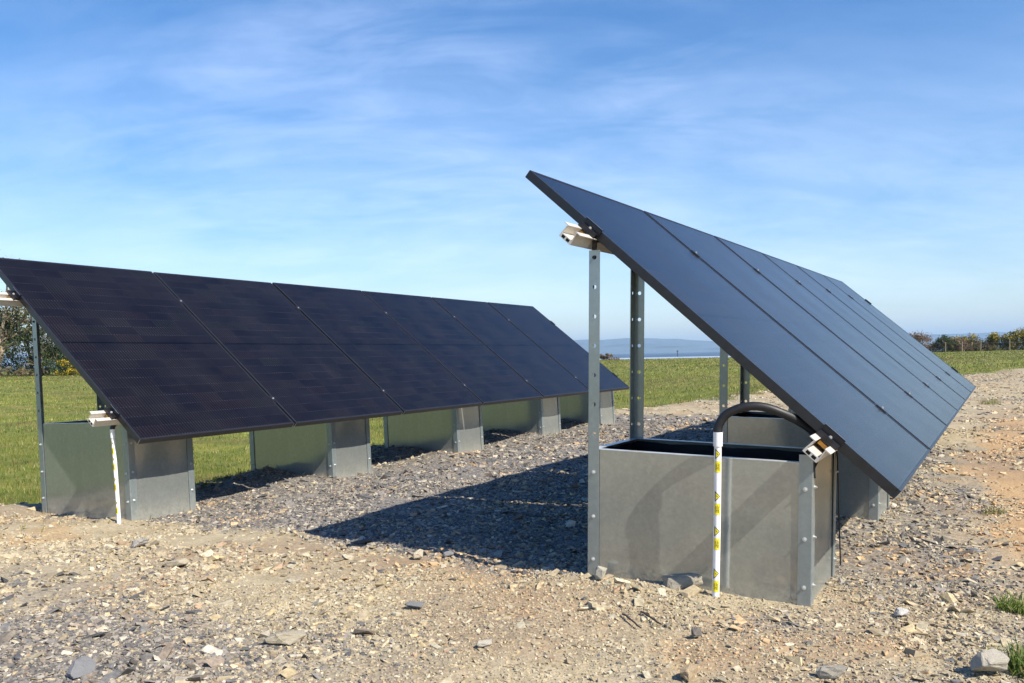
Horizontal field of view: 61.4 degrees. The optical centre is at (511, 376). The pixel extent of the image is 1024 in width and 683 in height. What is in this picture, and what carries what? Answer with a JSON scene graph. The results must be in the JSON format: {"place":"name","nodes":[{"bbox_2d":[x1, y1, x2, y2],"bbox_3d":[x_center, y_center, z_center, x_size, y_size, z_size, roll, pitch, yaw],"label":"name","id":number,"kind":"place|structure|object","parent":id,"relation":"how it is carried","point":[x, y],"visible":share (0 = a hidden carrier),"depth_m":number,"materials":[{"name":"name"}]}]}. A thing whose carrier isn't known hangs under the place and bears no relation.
{"place":"outdoors","nodes":[
{"label":"outdoors","id":0,"kind":"place"},
{"bbox_2d":[0,349,1023,682],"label":"ground","id":1,"kind":"structure","parent":0,"point":[1012,479],"depth_m":3.49,"materials":[{"name":"beige gravel"}]},
{"bbox_2d":[0,306,32,375],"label":"evergreen tree","id":2,"kind":"object","parent":1,"relation":"on","point":[13,320],"visible":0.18,"depth_m":62.53,"materials":[{"name":"green plant"}]},
{"bbox_2d":[0,366,34,376],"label":"scrub","id":3,"kind":"object","parent":1,"relation":"on","point":[23,371],"visible":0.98,"depth_m":59.51,"materials":[{"name":"brown plant"}]},
{"bbox_2d":[0,254,51,376],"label":"willow tree","id":4,"kind":"object","parent":1,"relation":"on","point":[2,337],"visible":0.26,"depth_m":60.55,"materials":[{"name":"green plant"}]},
{"bbox_2d":[0,306,61,375],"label":"evergreen tree","id":5,"kind":"object","parent":1,"relation":"on","point":[24,335],"visible":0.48,"depth_m":60.75,"materials":[{"name":"green plant"}]},
{"bbox_2d":[24,341,71,375],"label":"bush","id":6,"kind":"object","parent":1,"relation":"on","point":[56,366],"visible":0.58,"depth_m":60.63,"materials":[{"name":"green plant"}]},
{"bbox_2d":[54,359,80,375],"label":"gorse bush","id":7,"kind":"object","parent":1,"relation":"on","point":[72,370],"visible":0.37,"depth_m":60.25,"materials":[{"name":"yellow plant"}]},
{"bbox_2d":[32,317,195,520],"bbox_3d":[-2.343,0.238,5.083,0.825,1.290,0.455,-3,1,29],"label":"ballast tub","id":8,"kind":"object","parent":1,"relation":"on","point":[156,479],"visible":0.68,"depth_m":4.91,"materials":[{"name":"metal"}]},
{"bbox_2d":[110,425,120,523],"bbox_3d":[-2.104,0.511,4.751,0.070,0.652,0.256,-1,1,10],"label":"cable conduit","id":9,"kind":"object","parent":8,"relation":"attached to","point":[115,467],"visible":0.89,"depth_m":4.63,"materials":[{"name":"white plastic"}]},
{"bbox_2d":[87,373,617,426],"bbox_3d":[-0.458,0.109,7.572,0.080,0.092,7.059,42,20,22],"label":"mounting rail","id":10,"kind":"object","parent":8,"relation":"attached to","point":[107,416],"visible":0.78,"depth_m":4.56,"materials":[{"name":"metal"}]},
{"bbox_2d":[153,272,402,426],"bbox_3d":[-1.688,-0.226,6.309,1.682,0.034,1.135,42,20,22],"label":"solar panel","id":11,"kind":"object","parent":10,"relation":"attached to","point":[271,339],"visible":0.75,"depth_m":6.23,"materials":[{"name":"glass"}]},
{"bbox_2d":[272,282,481,413],"bbox_3d":[-1.123,-0.262,7.315,1.682,0.032,1.135,42,20,22],"label":"solar panel","id":12,"kind":"object","parent":10,"relation":"attached to","point":[373,342],"visible":0.87,"depth_m":7.24,"materials":[{"name":"glass"}]},
{"bbox_2d":[362,291,542,405],"bbox_3d":[-0.560,-0.293,8.322,1.682,0.034,1.135,42,20,22],"label":"solar panel","id":13,"kind":"object","parent":10,"relation":"attached to","point":[461,353],"visible":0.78,"depth_m":8.26,"materials":[{"name":"glass"}]},
{"bbox_2d":[432,297,587,398],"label":"solar panel","id":14,"kind":"object","parent":10,"relation":"attached to","point":[544,374],"visible":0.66,"depth_m":9.27,"materials":[{"name":"glass"}]},
{"bbox_2d":[487,302,629,392],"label":"solar panel","id":15,"kind":"object","parent":10,"relation":"attached to","point":[554,341],"visible":0.78,"depth_m":10.29,"materials":[{"name":"glass"}]},
{"bbox_2d":[131,538,148,547],"bbox_3d":[-1.732,0.774,4.019,0.080,0.039,0.059,-1,-5,-29],"label":"rock","id":16,"kind":"object","parent":1,"relation":"on","point":[140,542],"visible":1,"depth_m":4.00,"materials":[{"name":"beige stone"}]},
{"bbox_2d":[249,418,371,477],"bbox_3d":[-1.539,0.188,6.513,0.825,1.290,0.455,-2,1,29],"label":"ballast tub","id":17,"kind":"object","parent":1,"relation":"on","point":[342,449],"visible":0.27,"depth_m":6.32,"materials":[{"name":"metal"}]},
{"bbox_2d":[405,601,423,606],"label":"rock","id":18,"kind":"object","parent":1,"relation":"on","point":[415,603],"visible":1,"depth_m":2.87,"materials":[{"name":"grey stone"}]},
{"bbox_2d":[412,549,423,558],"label":"rock","id":19,"kind":"object","parent":1,"relation":"on","point":[417,554],"visible":1,"depth_m":3.58,"materials":[{"name":"beige stone"}]},
{"bbox_2d":[383,405,483,452],"bbox_3d":[-0.744,0.132,7.944,0.825,1.290,0.455,-3,0,29],"label":"ballast tub","id":20,"kind":"object","parent":1,"relation":"on","point":[458,430],"visible":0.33,"depth_m":7.74,"materials":[{"name":"metal"}]},
{"bbox_2d":[476,639,491,646],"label":"rock","id":21,"kind":"object","parent":1,"relation":"on","point":[485,642],"visible":1,"depth_m":2.48,"materials":[{"name":"white stone"}]},
{"bbox_2d":[0,373,1023,682],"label":"gravel","id":22,"kind":"structure","parent":1,"relation":"on","point":[214,661],"depth_m":3.07,"materials":[{"name":"grey gravel"}]},
{"bbox_2d":[66,656,95,678],"bbox_3d":[-1.157,0.779,2.317,0.043,0.042,0.086,5,-1,21],"label":"rock","id":23,"kind":"object","parent":22,"relation":"on","point":[81,666],"visible":1,"depth_m":2.31,"materials":[{"name":"grey stone"}]},
{"bbox_2d":[162,558,189,567],"bbox_3d":[-1.389,0.772,3.571,0.104,0.034,0.064,-7,1,12],"label":"rock","id":24,"kind":"object","parent":22,"relation":"on","point":[177,562],"visible":0.98,"depth_m":3.55,"materials":[{"name":"beige stone"}]},
{"bbox_2d":[261,630,306,644],"bbox_3d":[-0.677,0.774,2.562,0.129,0.040,0.073,6,-4,-14],"label":"rock","id":25,"kind":"object","parent":22,"relation":"on","point":[290,637],"visible":1,"depth_m":2.54,"materials":[{"name":"beige stone"}]},
{"bbox_2d":[352,538,371,543],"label":"rock","id":26,"kind":"object","parent":22,"relation":"on","point":[362,541],"visible":1,"depth_m":3.90,"materials":[{"name":"grey stone"}]},
{"bbox_2d":[443,550,453,556],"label":"rock","id":27,"kind":"object","parent":22,"relation":"on","point":[448,553],"visible":1,"depth_m":3.61,"materials":[{"name":"grey stone"}]},
{"bbox_2d":[640,611,661,624],"bbox_3d":[0.433,0.752,2.692,0.009,0.011,0.124,-2,1,-21],"label":"twig","id":28,"kind":"object","parent":22,"relation":"on","point":[649,616],"visible":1,"depth_m":2.69,"materials":[{"name":"brown wood"}]},
{"bbox_2d":[894,607,909,615],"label":"rock","id":29,"kind":"object","parent":22,"relation":"on","point":[899,611],"visible":1,"depth_m":2.65,"materials":[{"name":"white stone"}]},
{"bbox_2d":[11,356,1019,417],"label":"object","id":30,"kind":"object","parent":1,"relation":"on","point":[652,374],"visible":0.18,"depth_m":40.26,"materials":[{"name":"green plant"}]},
{"bbox_2d":[482,397,560,433],"bbox_3d":[0.050,0.083,9.355,0.825,1.290,0.455,-3,1,29],"label":"ballast tub","id":31,"kind":"object","parent":1,"relation":"on","point":[540,416],"visible":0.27,"depth_m":9.14,"materials":[{"name":"metal"}]},
{"bbox_2d":[559,391,614,424],"bbox_3d":[0.790,0.033,10.681,0.825,1.290,0.455,-3,0,29],"label":"ballast tub","id":32,"kind":"object","parent":1,"relation":"on","point":[573,408],"visible":0.2,"depth_m":10.47,"materials":[{"name":"metal"}]},
{"bbox_2d":[0,287,553,323],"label":"mounting rail","id":33,"kind":"object","parent":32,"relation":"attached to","point":[9,298],"visible":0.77,"depth_m":4.97,"materials":[{"name":"metal"}]},
{"bbox_2d":[0,258,293,443],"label":"solar panel","id":34,"kind":"object","parent":33,"relation":"attached to","point":[147,355],"visible":1,"depth_m":5.20,"materials":[{"name":"glass"}]},
{"bbox_2d":[595,566,606,578],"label":"rock","id":35,"kind":"object","parent":1,"relation":"on","point":[600,571],"visible":1,"depth_m":3.04,"materials":[{"name":"white stone"}]},
{"bbox_2d":[600,353,619,359],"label":"scrub","id":36,"kind":"object","parent":1,"relation":"on","point":[602,357],"visible":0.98,"depth_m":96.07,"materials":[{"name":"brown plant"}]},
{"bbox_2d":[622,613,641,627],"bbox_3d":[0.371,0.757,2.679,0.009,0.014,0.128,-2,1,-18],"label":"twig","id":37,"kind":"object","parent":1,"relation":"on","point":[630,619],"visible":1,"depth_m":2.68,"materials":[{"name":"brown wood"}]},
{"bbox_2d":[662,574,702,589],"bbox_3d":[0.590,0.699,2.959,0.150,0.055,0.095,-6,3,9],"label":"rock","id":38,"kind":"object","parent":1,"relation":"on","point":[679,581],"visible":0.67,"depth_m":2.92,"materials":[{"name":"grey stone"}]},
{"bbox_2d":[680,663,697,680],"bbox_3d":[0.454,0.757,2.212,0.036,0.034,0.051,4,12,44],"label":"rock","id":39,"kind":"object","parent":1,"relation":"on","point":[689,671],"visible":1,"depth_m":2.20,"materials":[{"name":"beige stone"}]},
{"bbox_2d":[691,628,701,636],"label":"rock","id":40,"kind":"object","parent":1,"relation":"on","point":[696,632],"visible":1,"depth_m":2.51,"materials":[{"name":"grey stone"}]},
{"bbox_2d":[587,240,837,606],"bbox_3d":[0.721,0.182,3.105,0.800,1.335,0.455,1,2,30],"label":"ballast tub","id":41,"kind":"object","parent":1,"relation":"on","point":[650,509],"visible":0.9,"depth_m":2.96,"materials":[{"name":"metal"}]},
{"bbox_2d":[559,217,871,303],"bbox_3d":[1.972,-0.633,6.038,0.080,0.092,7.079,45,22,21],"label":"mounting rail","id":42,"kind":"object","parent":41,"relation":"attached to","point":[586,232],"visible":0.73,"depth_m":3.06,"materials":[{"name":"metal"}]},
{"bbox_2d":[525,170,930,498],"bbox_3d":[0.895,-0.217,3.399,1.682,0.034,1.135,45,22,21],"label":"solar panel","id":43,"kind":"object","parent":42,"relation":"attached to","point":[884,451],"visible":1,"depth_m":3.20,"materials":[{"name":"glass"}]},
{"bbox_2d":[712,402,816,596],"bbox_3d":[0.852,0.431,2.823,0.379,0.705,0.159,-2,1,-17],"label":"cable conduit","id":44,"kind":"object","parent":41,"relation":"attached to","point":[729,412],"visible":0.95,"depth_m":2.81,"materials":[{"name":"white plastic"}]},
{"bbox_2d":[836,451,840,564],"bbox_3d":[1.138,0.453,3.051,0.010,0.458,0.135,0,2,36],"label":"loose cable","id":45,"kind":"object","parent":41,"relation":"attached to","point":[838,507],"visible":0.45,"depth_m":3.10,"materials":[{"name":"plastic"}]},
{"bbox_2d":[802,367,957,462],"bbox_3d":[2.690,0.084,5.666,0.080,0.092,7.059,45,22,21],"label":"mounting rail","id":46,"kind":"object","parent":41,"relation":"attached to","point":[827,440],"visible":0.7,"depth_m":2.68,"materials":[{"name":"metal"}]},
{"bbox_2d":[644,211,947,449],"bbox_3d":[1.471,-0.259,4.398,1.682,0.033,1.135,45,22,21],"label":"solar panel","id":47,"kind":"object","parent":46,"relation":"attached to","point":[902,407],"visible":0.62,"depth_m":4.30,"materials":[{"name":"glass"}]},
{"bbox_2d":[814,462,817,477],"bbox_3d":[0.963,0.282,2.738,0.014,0.082,0.043,-1,1,18],"label":"loose cable","id":48,"kind":"object","parent":46,"relation":"hanging from","point":[815,464],"visible":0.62,"depth_m":2.74,"materials":[{"name":"black rubber"}]},
{"bbox_2d":[715,236,958,425],"bbox_3d":[2.047,-0.300,5.398,1.682,0.034,1.135,45,22,21],"label":"solar panel","id":49,"kind":"object","parent":46,"relation":"attached to","point":[879,359],"visible":0.65,"depth_m":5.33,"materials":[{"name":"glass"}]},
{"bbox_2d":[763,253,965,410],"bbox_3d":[2.622,-0.341,6.397,1.682,0.032,1.135,45,22,21],"label":"solar panel","id":50,"kind":"object","parent":46,"relation":"attached to","point":[939,387],"visible":0.66,"depth_m":6.35,"materials":[{"name":"glass"}]},
{"bbox_2d":[796,265,971,400],"bbox_3d":[3.197,-0.382,7.397,1.682,0.032,1.135,45,22,21],"label":"solar panel","id":51,"kind":"object","parent":46,"relation":"attached to","point":[947,379],"visible":0.64,"depth_m":7.36,"materials":[{"name":"glass"}]},
{"bbox_2d":[823,275,975,391],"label":"solar panel","id":52,"kind":"object","parent":46,"relation":"attached to","point":[915,343],"visible":0.58,"depth_m":8.37,"materials":[{"name":"glass"}]},
{"bbox_2d":[719,348,889,521],"bbox_3d":[1.533,0.129,4.516,0.800,1.335,0.455,1,2,30],"label":"ballast tub","id":53,"kind":"object","parent":1,"relation":"on","point":[862,494],"visible":0.27,"depth_m":4.37,"materials":[{"name":"metal"}]},
{"bbox_2d":[816,665,846,679],"bbox_3d":[0.807,0.744,2.176,0.076,0.031,0.050,-8,-3,23],"label":"rock","id":54,"kind":"object","parent":1,"relation":"on","point":[832,672],"visible":1,"depth_m":2.16,"materials":[{"name":"grey stone"}]},
{"bbox_2d":[910,331,934,350],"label":"bare bush","id":55,"kind":"object","parent":1,"relation":"on","point":[926,339],"visible":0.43,"depth_m":100.37,"materials":[{"name":"brown plant"}]},
{"bbox_2d":[921,342,943,351],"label":"scrub","id":56,"kind":"object","parent":1,"relation":"on","point":[932,346],"visible":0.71,"depth_m":100.23,"materials":[{"name":"green plant"}]},
{"bbox_2d":[933,334,960,351],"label":"bush","id":57,"kind":"object","parent":1,"relation":"on","point":[942,340],"visible":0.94,"depth_m":99.47,"materials":[{"name":"green plant"}]},
{"bbox_2d":[948,335,970,351],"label":"bare bush","id":58,"kind":"object","parent":1,"relation":"on","point":[964,341],"visible":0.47,"depth_m":100.60,"materials":[{"name":"brown plant"}]},
{"bbox_2d":[948,342,977,351],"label":"scrub","id":59,"kind":"object","parent":1,"relation":"on","point":[958,347],"visible":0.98,"depth_m":99.42,"materials":[{"name":"green plant"}]},
{"bbox_2d":[948,334,978,345],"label":"gorse bush","id":60,"kind":"object","parent":1,"relation":"on","point":[973,336],"visible":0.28,"depth_m":101.66,"materials":[{"name":"green plant"}]},
{"bbox_2d":[928,339,1009,351],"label":"post fence","id":61,"kind":"object","parent":1,"relation":"on","point":[968,347],"visible":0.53,"depth_m":98.82,"materials":[{"name":"brown wood"}]},
{"bbox_2d":[968,339,988,350],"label":"bush","id":62,"kind":"object","parent":1,"relation":"on","point":[973,341],"visible":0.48,"depth_m":100.61,"materials":[{"name":"green plant"}]},
{"bbox_2d":[973,342,999,350],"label":"scrub","id":63,"kind":"object","parent":1,"relation":"on","point":[991,346],"visible":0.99,"depth_m":99.36,"materials":[{"name":"green plant"}]},
{"bbox_2d":[970,648,1009,671],"bbox_3d":[1.194,0.717,2.160,0.095,0.062,0.062,-7,10,-11],"label":"rock","id":64,"kind":"object","parent":1,"relation":"on","point":[993,659],"visible":1,"depth_m":2.14,"materials":[{"name":"white stone"}]},
{"bbox_2d":[978,397,1001,404],"bbox_3d":[6.740,0.338,12.198,0.346,0.127,0.350,-1,1,0],"label":"grass tuft","id":65,"kind":"object","parent":1,"relation":"on","point":[992,402],"visible":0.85,"depth_m":12.17,"materials":[{"name":"green plant"}]},
{"bbox_2d":[981,505,1004,514],"bbox_3d":[2.395,0.668,4.301,0.132,0.060,0.176,-1,1,13],"label":"grass tuft","id":66,"kind":"object","parent":1,"relation":"on","point":[993,511],"visible":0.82,"depth_m":4.29,"materials":[{"name":"green plant"}]},
{"bbox_2d":[977,632,1023,678],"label":"grass tuft","id":67,"kind":"object","parent":1,"relation":"on","point":[1016,662],"visible":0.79,"depth_m":2.18,"materials":[{"name":"green plant"}]},
{"bbox_2d":[985,332,1016,350],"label":"gorse bush","id":68,"kind":"object","parent":1,"relation":"on","point":[999,341],"visible":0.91,"depth_m":99.77,"materials":[{"name":"green plant"}]},
{"bbox_2d":[986,589,1023,615],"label":"grass tuft","id":69,"kind":"object","parent":1,"relation":"on","point":[1010,605],"visible":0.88,"depth_m":2.71,"materials":[{"name":"green plant"}]},
{"bbox_2d":[1000,339,1023,350],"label":"scrub","id":70,"kind":"object","parent":1,"relation":"on","point":[1013,344],"visible":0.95,"depth_m":99.67,"materials":[{"name":"green plant"}]},
{"bbox_2d":[1006,327,1023,349],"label":"gorse bush","id":71,"kind":"object","parent":1,"relation":"on","point":[1017,334],"visible":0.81,"depth_m":100.02,"materials":[{"name":"green plant"}]},
{"bbox_2d":[0,350,1023,531],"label":"grass","id":72,"kind":"structure","parent":0,"point":[952,358],"depth_m":22.75,"materials":[{"name":"green plant"}]},
{"bbox_2d":[1,332,1022,366],"bbox_3d":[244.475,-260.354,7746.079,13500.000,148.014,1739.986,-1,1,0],"label":"hills","id":73,"kind":"structure","parent":0,"point":[622,346],"depth_m":7386.51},
{"bbox_2d":[0,0,1023,354],"label":"sky","id":74,"kind":"structure","parent":0,"point":[874,147],"materials":[{"name":"blue"}]},
{"bbox_2d":[3,346,1023,371],"bbox_3d":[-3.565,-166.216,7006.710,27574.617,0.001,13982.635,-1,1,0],"label":"water","id":75,"kind":"structure","parent":0,"point":[686,354],"depth_m":1549.47,"materials":[{"name":"blue liquid"}]},
{"bbox_2d":[610,356,730,359],"bbox_3d":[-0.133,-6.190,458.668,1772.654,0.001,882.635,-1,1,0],"label":"mudflat","id":76,"kind":"structure","parent":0,"point":[675,357],"depth_m":794.94,"materials":[{"name":"brown soil"}]}
]}

